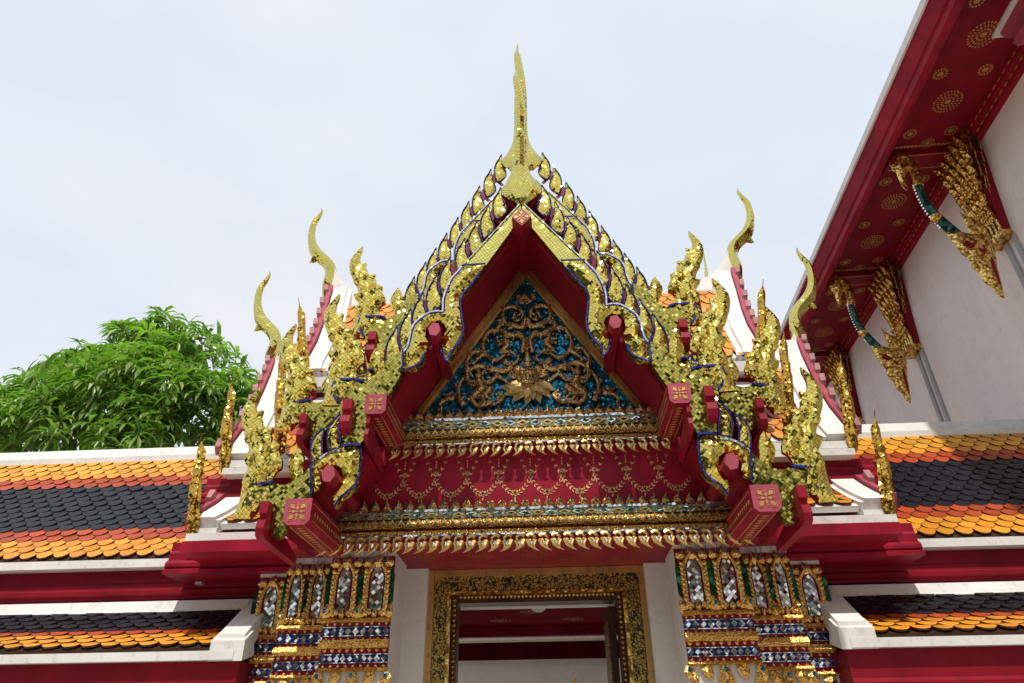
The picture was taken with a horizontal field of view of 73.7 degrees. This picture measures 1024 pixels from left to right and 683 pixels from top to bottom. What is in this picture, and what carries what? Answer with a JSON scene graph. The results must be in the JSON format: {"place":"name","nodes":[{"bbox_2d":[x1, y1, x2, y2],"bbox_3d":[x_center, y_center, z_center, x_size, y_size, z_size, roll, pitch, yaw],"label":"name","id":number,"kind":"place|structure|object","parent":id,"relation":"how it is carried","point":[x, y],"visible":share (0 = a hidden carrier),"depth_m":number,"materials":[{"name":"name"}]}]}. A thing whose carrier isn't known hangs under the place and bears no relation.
{"place":"outdoors","nodes":[
{"label":"outdoors","id":0,"kind":"place"},
{"bbox_2d":[0,0,919,451],"label":"sky","id":1,"kind":"structure","parent":0,"point":[181,154],"materials":[{"name":"white"}]},
{"bbox_2d":[162,44,925,682],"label":"temple gate","id":2,"kind":"structure","parent":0,"point":[518,410],"depth_m":6.31,"materials":[{"name":"gold metal"}]},
{"bbox_2d":[532,608,545,611],"bbox_3d":[0.293,2.936,7.566,0.260,0.120,0.170,-2,-31,3],"label":"ceiling lamp","id":3,"kind":"object","parent":2,"relation":"attached to","point":[538,610],"visible":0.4,"depth_m":7.51,"materials":[{"name":"white glass"}]},
{"bbox_2d":[603,606,620,682],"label":"door leaf","id":4,"kind":"structure","parent":2,"relation":"in","point":[611,648],"depth_m":6.68,"materials":[{"name":"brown wood"}]},
{"bbox_2d":[703,253,707,276],"bbox_3d":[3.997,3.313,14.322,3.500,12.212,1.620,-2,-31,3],"label":"finial","id":5,"kind":"structure","parent":2,"relation":"attached to","point":[706,270],"depth_m":16.52,"materials":[{"name":"gold metal"}]},
{"bbox_2d":[780,0,1023,423],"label":"temple hall","id":6,"kind":"structure","parent":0,"point":[916,260],"depth_m":9.84,"materials":[{"name":"red paint"}]},
{"label":"ground","id":7,"kind":"structure","parent":0,"visible":0},
{"bbox_2d":[0,305,259,452],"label":"mango tree","id":8,"kind":"object","parent":7,"relation":"on","point":[76,392],"visible":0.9,"depth_m":14.19,"materials":[{"name":"green plant"}]},
{"bbox_2d":[0,446,261,682],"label":"gallery wing","id":9,"kind":"structure","parent":7,"relation":"on","point":[90,592],"depth_m":6.94,"materials":[{"name":"orange tile"}]},
{"bbox_2d":[458,636,621,682],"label":"hall","id":10,"kind":"structure","parent":7,"relation":"on","point":[581,659],"depth_m":13.11,"materials":[{"name":"white paint"}]},
{"bbox_2d":[813,419,1023,682],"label":"gallery wing","id":11,"kind":"structure","parent":7,"relation":"on","point":[948,607],"depth_m":6.51,"materials":[{"name":"orange tile"}]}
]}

